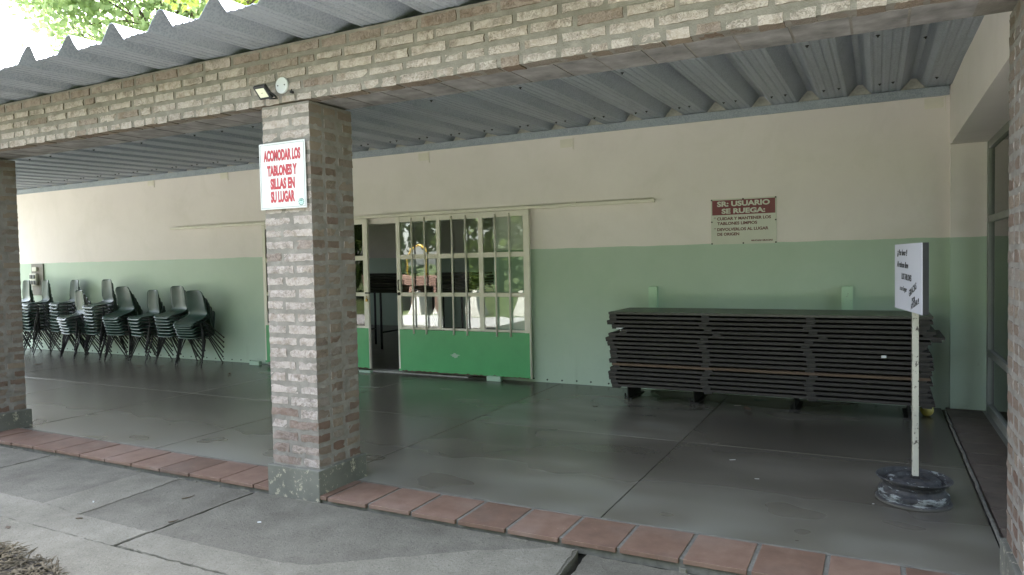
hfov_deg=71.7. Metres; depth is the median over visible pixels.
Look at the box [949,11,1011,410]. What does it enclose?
side wall
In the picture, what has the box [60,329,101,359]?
stacking chair
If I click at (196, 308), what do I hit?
stacking chair
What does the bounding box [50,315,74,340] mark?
stacking chair
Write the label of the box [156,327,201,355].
stacking chair
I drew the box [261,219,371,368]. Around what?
sliding door
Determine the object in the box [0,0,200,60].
sky
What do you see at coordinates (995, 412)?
glazed door
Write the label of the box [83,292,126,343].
stacking chair
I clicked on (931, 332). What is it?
plank tabletop
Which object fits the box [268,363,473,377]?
door sill
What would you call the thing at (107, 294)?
stacking chair
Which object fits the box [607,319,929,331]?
plank tabletop
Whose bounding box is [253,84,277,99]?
floodlight
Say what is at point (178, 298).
stacking chair
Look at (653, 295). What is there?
wall post
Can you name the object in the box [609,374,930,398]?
plank tabletop
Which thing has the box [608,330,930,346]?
plank tabletop
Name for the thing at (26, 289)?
stacking chair
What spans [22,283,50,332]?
stacking chair
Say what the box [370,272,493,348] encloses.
stacked tables
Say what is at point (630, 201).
door rail
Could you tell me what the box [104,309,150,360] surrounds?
stacking chair
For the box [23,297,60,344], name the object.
stacking chair
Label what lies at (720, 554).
terracotta edging
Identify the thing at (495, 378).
door guide
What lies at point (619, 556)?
edging grout
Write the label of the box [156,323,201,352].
stacking chair
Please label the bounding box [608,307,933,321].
plank tabletop
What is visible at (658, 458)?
floor
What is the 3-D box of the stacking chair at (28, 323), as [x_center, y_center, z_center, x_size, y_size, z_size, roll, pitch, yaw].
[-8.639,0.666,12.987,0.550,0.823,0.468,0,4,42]
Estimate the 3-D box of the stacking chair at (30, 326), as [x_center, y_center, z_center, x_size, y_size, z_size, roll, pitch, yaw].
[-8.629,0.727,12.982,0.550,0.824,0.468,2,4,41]
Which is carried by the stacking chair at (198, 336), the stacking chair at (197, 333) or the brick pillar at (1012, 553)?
the stacking chair at (197, 333)
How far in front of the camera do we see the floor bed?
4.20 m
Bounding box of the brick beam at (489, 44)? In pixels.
[0,0,1017,159]
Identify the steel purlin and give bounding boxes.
[17,85,949,194]
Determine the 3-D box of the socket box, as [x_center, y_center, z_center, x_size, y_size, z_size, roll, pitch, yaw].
[-9.091,-0.150,13.543,0.380,0.600,0.085,0,2,27]
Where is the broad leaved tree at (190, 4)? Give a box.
[163,0,257,16]
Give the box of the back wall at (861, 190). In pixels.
[17,78,949,409]
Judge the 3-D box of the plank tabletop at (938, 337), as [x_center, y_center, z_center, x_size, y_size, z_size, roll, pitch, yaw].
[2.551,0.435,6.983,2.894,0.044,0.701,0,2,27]
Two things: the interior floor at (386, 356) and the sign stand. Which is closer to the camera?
the sign stand
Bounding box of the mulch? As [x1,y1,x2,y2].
[0,541,69,574]
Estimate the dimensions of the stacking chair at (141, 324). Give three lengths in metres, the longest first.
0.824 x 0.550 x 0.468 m
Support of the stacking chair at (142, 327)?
on the stacking chair at (142, 331)
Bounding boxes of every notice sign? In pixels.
[259,139,306,209]
[711,196,776,244]
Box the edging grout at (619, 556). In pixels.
[0,428,966,574]
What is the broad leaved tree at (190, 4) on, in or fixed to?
on the ground
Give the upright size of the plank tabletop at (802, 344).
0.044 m
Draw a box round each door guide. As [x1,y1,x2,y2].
[249,360,261,364]
[359,370,372,372]
[487,375,502,381]
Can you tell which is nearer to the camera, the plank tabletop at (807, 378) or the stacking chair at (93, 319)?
the plank tabletop at (807, 378)
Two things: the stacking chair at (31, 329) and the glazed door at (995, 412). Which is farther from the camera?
the stacking chair at (31, 329)
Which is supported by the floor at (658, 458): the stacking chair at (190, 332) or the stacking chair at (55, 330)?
the stacking chair at (55, 330)
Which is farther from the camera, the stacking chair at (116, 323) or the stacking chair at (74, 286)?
the stacking chair at (74, 286)
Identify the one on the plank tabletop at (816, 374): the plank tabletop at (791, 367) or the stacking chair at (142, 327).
the plank tabletop at (791, 367)
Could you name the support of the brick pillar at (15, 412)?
on the floor bed
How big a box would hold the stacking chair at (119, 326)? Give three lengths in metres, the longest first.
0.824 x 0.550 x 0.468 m
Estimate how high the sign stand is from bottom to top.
1.564 m
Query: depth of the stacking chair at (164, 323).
11.20 m
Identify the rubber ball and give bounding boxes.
[920,407,933,415]
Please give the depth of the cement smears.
4.46 m
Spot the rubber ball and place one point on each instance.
(926, 412)
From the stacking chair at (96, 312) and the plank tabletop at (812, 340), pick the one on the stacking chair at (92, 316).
the stacking chair at (96, 312)
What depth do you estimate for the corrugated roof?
6.13 m
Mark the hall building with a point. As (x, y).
(382, 248)
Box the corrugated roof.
[0,0,984,189]
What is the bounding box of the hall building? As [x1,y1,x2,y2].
[356,219,494,327]
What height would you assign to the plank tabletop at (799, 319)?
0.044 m
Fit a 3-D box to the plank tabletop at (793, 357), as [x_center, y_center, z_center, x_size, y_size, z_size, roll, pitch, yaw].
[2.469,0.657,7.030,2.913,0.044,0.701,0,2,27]
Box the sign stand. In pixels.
[875,242,953,511]
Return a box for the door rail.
[170,198,654,229]
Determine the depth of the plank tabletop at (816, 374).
6.67 m
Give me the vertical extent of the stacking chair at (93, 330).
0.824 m
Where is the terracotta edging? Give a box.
[0,428,951,574]
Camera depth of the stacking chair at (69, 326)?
12.12 m
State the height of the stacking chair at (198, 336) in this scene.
0.824 m
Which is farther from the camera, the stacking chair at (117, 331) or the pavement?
the stacking chair at (117, 331)
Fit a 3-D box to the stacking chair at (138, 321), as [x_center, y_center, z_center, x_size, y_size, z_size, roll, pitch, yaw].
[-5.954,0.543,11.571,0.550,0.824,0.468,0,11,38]
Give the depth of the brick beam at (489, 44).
4.12 m
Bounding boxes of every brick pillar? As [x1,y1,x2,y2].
[0,159,32,431]
[262,100,366,502]
[1000,0,1023,574]
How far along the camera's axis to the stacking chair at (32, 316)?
12.89 m
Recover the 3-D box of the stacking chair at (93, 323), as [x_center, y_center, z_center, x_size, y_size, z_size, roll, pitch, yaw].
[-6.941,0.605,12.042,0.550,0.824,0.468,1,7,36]
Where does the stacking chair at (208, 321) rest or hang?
on the stacking chair at (190, 332)
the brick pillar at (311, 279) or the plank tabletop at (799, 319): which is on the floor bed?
the brick pillar at (311, 279)
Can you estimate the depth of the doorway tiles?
5.16 m
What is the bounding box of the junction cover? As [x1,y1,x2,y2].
[276,77,288,93]
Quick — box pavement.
[0,447,691,574]
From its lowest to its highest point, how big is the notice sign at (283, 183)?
0.436 m
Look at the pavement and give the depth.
4.26 m
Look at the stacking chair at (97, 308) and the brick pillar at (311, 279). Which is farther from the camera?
the stacking chair at (97, 308)
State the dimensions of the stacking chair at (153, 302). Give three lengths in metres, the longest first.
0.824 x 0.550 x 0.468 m
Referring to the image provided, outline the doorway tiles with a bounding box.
[945,408,1007,537]
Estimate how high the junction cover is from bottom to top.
0.106 m
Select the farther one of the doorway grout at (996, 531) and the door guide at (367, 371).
the door guide at (367, 371)
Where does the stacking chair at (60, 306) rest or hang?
on the stacking chair at (58, 310)
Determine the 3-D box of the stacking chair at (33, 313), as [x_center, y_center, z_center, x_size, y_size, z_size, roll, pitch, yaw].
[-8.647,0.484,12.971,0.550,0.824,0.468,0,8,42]
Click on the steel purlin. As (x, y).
(829, 103)
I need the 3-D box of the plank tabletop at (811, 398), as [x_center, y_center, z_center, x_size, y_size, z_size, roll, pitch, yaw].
[2.493,1.010,7.042,2.913,0.044,0.701,0,2,27]
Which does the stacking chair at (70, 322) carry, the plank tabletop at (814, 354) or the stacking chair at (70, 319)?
the stacking chair at (70, 319)
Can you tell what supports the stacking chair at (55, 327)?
on the stacking chair at (55, 330)
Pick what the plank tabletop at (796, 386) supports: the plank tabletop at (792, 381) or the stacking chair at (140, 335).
the plank tabletop at (792, 381)
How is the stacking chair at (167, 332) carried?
on the stacking chair at (167, 335)
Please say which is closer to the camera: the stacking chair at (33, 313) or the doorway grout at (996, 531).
the doorway grout at (996, 531)
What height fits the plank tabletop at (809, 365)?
0.044 m
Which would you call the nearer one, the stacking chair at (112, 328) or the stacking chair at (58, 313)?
the stacking chair at (112, 328)
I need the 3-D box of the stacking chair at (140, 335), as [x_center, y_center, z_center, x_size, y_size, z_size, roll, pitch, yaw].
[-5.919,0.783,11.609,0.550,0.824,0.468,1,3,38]
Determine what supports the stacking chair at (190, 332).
on the stacking chair at (197, 333)
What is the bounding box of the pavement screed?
[0,472,575,574]
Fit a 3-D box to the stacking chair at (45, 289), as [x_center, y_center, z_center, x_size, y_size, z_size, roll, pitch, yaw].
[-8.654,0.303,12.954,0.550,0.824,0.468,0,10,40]
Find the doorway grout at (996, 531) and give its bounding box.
[944,410,1000,543]
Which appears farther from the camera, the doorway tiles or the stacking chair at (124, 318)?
the stacking chair at (124, 318)
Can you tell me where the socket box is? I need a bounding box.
[29,264,43,294]
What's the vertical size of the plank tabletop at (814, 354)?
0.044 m
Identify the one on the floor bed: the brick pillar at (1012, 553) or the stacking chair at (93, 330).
the brick pillar at (1012, 553)
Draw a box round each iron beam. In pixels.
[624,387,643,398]
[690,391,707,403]
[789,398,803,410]
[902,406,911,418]
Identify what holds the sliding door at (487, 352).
hanging from the door rail
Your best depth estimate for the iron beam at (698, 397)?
7.40 m
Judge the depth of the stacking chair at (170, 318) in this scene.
11.24 m
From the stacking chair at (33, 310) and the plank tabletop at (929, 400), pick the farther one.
the stacking chair at (33, 310)
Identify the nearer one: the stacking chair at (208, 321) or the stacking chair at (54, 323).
the stacking chair at (208, 321)
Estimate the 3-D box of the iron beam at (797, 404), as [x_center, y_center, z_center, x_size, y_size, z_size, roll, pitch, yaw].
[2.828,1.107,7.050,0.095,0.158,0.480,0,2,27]
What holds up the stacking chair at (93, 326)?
on the stacking chair at (93, 330)
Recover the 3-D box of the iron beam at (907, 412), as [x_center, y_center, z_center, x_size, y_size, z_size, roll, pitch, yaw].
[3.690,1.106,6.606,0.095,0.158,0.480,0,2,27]
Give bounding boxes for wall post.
[648,286,658,307]
[842,286,852,309]
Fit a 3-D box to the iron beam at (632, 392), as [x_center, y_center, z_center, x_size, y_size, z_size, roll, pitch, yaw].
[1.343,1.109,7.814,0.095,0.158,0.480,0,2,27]
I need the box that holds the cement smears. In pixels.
[0,445,686,572]
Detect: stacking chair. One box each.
[21,280,30,302]
[22,280,50,328]
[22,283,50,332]
[22,287,50,335]
[22,292,60,338]
[22,294,60,341]
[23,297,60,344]
[23,301,60,348]
[24,323,60,351]
[24,326,59,354]
[49,280,78,325]
[49,283,74,330]
[49,287,79,334]
[49,310,75,338]
[49,319,89,345]
[49,322,84,347]
[49,325,89,350]
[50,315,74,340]
[50,329,88,355]
[56,290,85,343]
[57,294,98,346]
[59,297,99,350]
[59,301,101,353]
[60,327,100,356]
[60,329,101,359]
[82,279,113,332]
[83,283,114,336]
[83,287,114,339]
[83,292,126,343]
[84,295,126,346]
[84,300,126,349]
[84,305,126,356]
[84,307,125,353]
[84,331,126,359]
[102,286,134,341]
[103,291,140,345]
[104,294,143,348]
[104,298,146,351]
[104,305,150,357]
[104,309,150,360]
[105,302,150,354]
[127,290,158,345]
[128,302,171,349]
[129,298,172,352]
[129,310,172,362]
[130,302,172,355]
[130,306,173,359]
[154,286,186,342]
[155,290,187,345]
[155,309,201,349]
[155,334,200,363]
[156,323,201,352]
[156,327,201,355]
[156,330,201,358]
[173,290,224,351]
[174,296,223,353]
[174,311,222,366]
[175,298,224,357]
[175,302,223,360]
[175,306,223,362]
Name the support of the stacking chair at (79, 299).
on the stacking chair at (70, 319)
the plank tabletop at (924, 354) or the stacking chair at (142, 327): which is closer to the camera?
the plank tabletop at (924, 354)
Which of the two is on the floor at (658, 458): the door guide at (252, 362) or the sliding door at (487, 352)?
the door guide at (252, 362)
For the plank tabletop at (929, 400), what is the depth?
6.66 m
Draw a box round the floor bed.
[578,410,999,574]
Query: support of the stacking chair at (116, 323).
on the stacking chair at (119, 326)
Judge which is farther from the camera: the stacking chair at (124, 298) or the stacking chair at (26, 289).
the stacking chair at (26, 289)
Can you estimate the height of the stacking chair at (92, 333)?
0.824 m
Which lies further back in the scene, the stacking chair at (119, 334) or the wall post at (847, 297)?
the stacking chair at (119, 334)
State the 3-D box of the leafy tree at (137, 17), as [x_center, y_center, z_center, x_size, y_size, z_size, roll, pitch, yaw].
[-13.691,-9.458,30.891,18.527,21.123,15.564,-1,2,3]
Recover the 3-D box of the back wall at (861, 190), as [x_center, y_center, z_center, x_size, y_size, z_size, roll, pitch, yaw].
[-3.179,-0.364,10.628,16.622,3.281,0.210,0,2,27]
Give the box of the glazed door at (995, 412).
[983,121,1008,446]
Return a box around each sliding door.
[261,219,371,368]
[395,210,532,378]
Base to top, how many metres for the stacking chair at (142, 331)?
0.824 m
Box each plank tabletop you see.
[605,336,926,351]
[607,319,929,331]
[607,340,929,357]
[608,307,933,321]
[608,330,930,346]
[608,370,930,392]
[609,314,932,326]
[609,357,931,377]
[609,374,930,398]
[610,344,932,362]
[610,348,933,367]
[610,353,933,372]
[610,366,932,387]
[611,378,933,403]
[612,323,935,336]
[612,361,930,382]
[612,383,934,408]
[619,327,944,342]
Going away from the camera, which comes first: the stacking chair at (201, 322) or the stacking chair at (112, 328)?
the stacking chair at (201, 322)
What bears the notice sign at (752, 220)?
attached to the back wall at (861, 190)
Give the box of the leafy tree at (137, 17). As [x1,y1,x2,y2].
[0,0,258,51]
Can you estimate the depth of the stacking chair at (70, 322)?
12.16 m
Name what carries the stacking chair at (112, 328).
on the stacking chair at (117, 331)
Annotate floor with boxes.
[24,348,999,574]
[371,325,494,377]
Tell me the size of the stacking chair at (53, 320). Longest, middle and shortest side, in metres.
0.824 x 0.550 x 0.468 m
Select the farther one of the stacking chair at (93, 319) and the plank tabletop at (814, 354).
the stacking chair at (93, 319)
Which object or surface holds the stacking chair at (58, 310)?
on the stacking chair at (58, 313)
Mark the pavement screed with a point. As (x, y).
(28, 521)
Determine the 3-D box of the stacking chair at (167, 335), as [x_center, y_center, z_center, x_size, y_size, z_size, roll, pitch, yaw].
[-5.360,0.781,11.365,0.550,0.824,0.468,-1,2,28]

